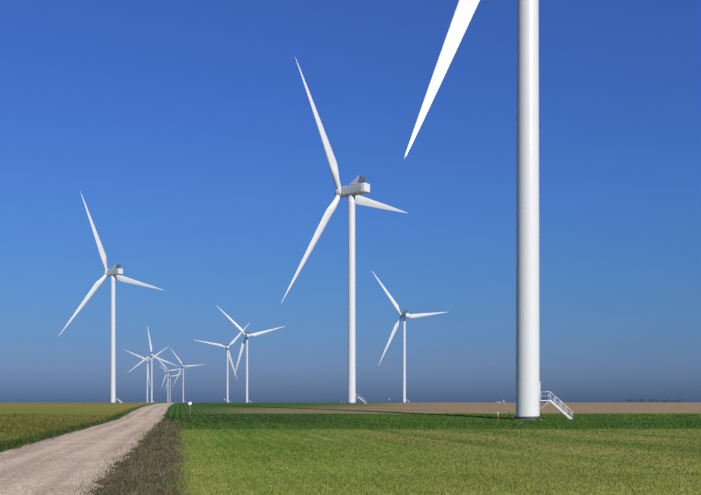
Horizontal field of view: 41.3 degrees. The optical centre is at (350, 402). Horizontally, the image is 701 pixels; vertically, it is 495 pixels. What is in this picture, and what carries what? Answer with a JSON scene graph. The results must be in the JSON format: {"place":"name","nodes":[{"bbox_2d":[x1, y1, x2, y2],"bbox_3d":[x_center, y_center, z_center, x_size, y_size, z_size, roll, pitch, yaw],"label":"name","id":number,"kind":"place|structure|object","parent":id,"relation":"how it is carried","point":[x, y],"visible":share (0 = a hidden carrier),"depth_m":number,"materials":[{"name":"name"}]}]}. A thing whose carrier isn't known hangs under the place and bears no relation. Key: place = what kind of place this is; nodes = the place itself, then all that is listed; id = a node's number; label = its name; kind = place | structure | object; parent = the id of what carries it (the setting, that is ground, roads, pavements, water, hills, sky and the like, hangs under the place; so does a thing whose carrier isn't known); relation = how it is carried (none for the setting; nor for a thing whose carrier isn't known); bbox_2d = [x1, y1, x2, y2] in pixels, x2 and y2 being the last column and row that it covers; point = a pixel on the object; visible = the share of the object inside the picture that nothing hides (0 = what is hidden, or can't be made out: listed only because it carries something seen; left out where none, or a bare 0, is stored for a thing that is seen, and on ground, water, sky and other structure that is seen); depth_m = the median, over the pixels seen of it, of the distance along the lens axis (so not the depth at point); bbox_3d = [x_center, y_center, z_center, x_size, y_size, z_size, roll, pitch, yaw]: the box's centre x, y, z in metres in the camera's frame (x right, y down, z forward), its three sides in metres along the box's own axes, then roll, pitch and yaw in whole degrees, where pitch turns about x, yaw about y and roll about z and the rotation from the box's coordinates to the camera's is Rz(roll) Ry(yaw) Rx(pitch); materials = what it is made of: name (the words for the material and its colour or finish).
{"place":"outdoors","nodes":[
{"label":"outdoors","id":0,"kind":"place"},
{"bbox_2d":[0,403,173,494],"bbox_3d":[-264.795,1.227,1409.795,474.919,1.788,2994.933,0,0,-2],"label":"road","id":1,"kind":"structure","parent":0,"point":[60,465],"depth_m":35.47,"materials":[{"name":"beige gravel"}]},
{"bbox_2d":[0,413,700,494],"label":"grass","id":2,"kind":"structure","parent":0,"point":[56,429],"depth_m":40.76,"materials":[{"name":"green plant"}]},
{"bbox_2d":[0,402,700,494],"bbox_3d":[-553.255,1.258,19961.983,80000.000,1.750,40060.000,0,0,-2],"label":"ground","id":3,"kind":"structure","parent":0,"point":[371,408],"depth_m":50.89,"materials":[{"name":"green plant"}]},
{"bbox_2d":[60,194,162,402],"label":"wind turbine","id":4,"kind":"object","parent":3,"relation":"on","point":[114,273],"visible":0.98,"depth_m":568.39,"materials":[{"name":"paint"}]},
{"bbox_2d":[123,346,168,402],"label":"wind turbine","id":5,"kind":"object","parent":3,"relation":"on","point":[147,360],"visible":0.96,"depth_m":1768.80,"materials":[{"name":"paint"}]},
{"bbox_2d":[129,326,176,402],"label":"wind turbine","id":6,"kind":"object","parent":3,"relation":"on","point":[146,358],"visible":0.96,"depth_m":1564.36,"materials":[{"name":"paint"}]},
{"bbox_2d":[159,360,187,402],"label":"wind turbine","id":7,"kind":"object","parent":3,"relation":"on","point":[166,374],"visible":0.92,"depth_m":2332.90,"materials":[{"name":"paint"}]},
{"bbox_2d":[162,367,184,402],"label":"wind turbine","id":8,"kind":"object","parent":3,"relation":"on","point":[170,382],"visible":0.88,"depth_m":2833.18,"materials":[{"name":"paint"}]},
{"bbox_2d":[171,349,204,402],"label":"wind turbine","id":9,"kind":"object","parent":3,"relation":"on","point":[183,366],"visible":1,"depth_m":2037.51,"materials":[{"name":"paint"}]},
{"bbox_2d":[196,324,248,402],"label":"wind turbine","id":10,"kind":"object","parent":3,"relation":"on","point":[230,359],"visible":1,"depth_m":1343.07,"materials":[{"name":"paint"}]},
{"bbox_2d":[216,305,284,402],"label":"wind turbine","id":11,"kind":"object","parent":3,"relation":"on","point":[246,335],"visible":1,"depth_m":1112.34,"materials":[{"name":"paint"}]},
{"bbox_2d":[281,57,406,403],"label":"wind turbine","id":12,"kind":"object","parent":3,"relation":"on","point":[351,192],"visible":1,"depth_m":348.12,"materials":[{"name":"paint"}]},
{"bbox_2d":[372,271,445,402],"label":"wind turbine","id":13,"kind":"object","parent":3,"relation":"on","point":[405,314],"visible":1,"depth_m":853.27,"materials":[{"name":"paint"}]},
{"bbox_2d":[404,0,572,419],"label":"wind turbine","id":14,"kind":"object","parent":3,"relation":"on","point":[528,400],"visible":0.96,"depth_m":114.71,"materials":[{"name":"paint"}]},
{"bbox_2d":[0,0,700,401],"label":"sky","id":15,"kind":"structure","parent":0,"point":[187,133],"materials":[{"name":"blue"}]}
]}

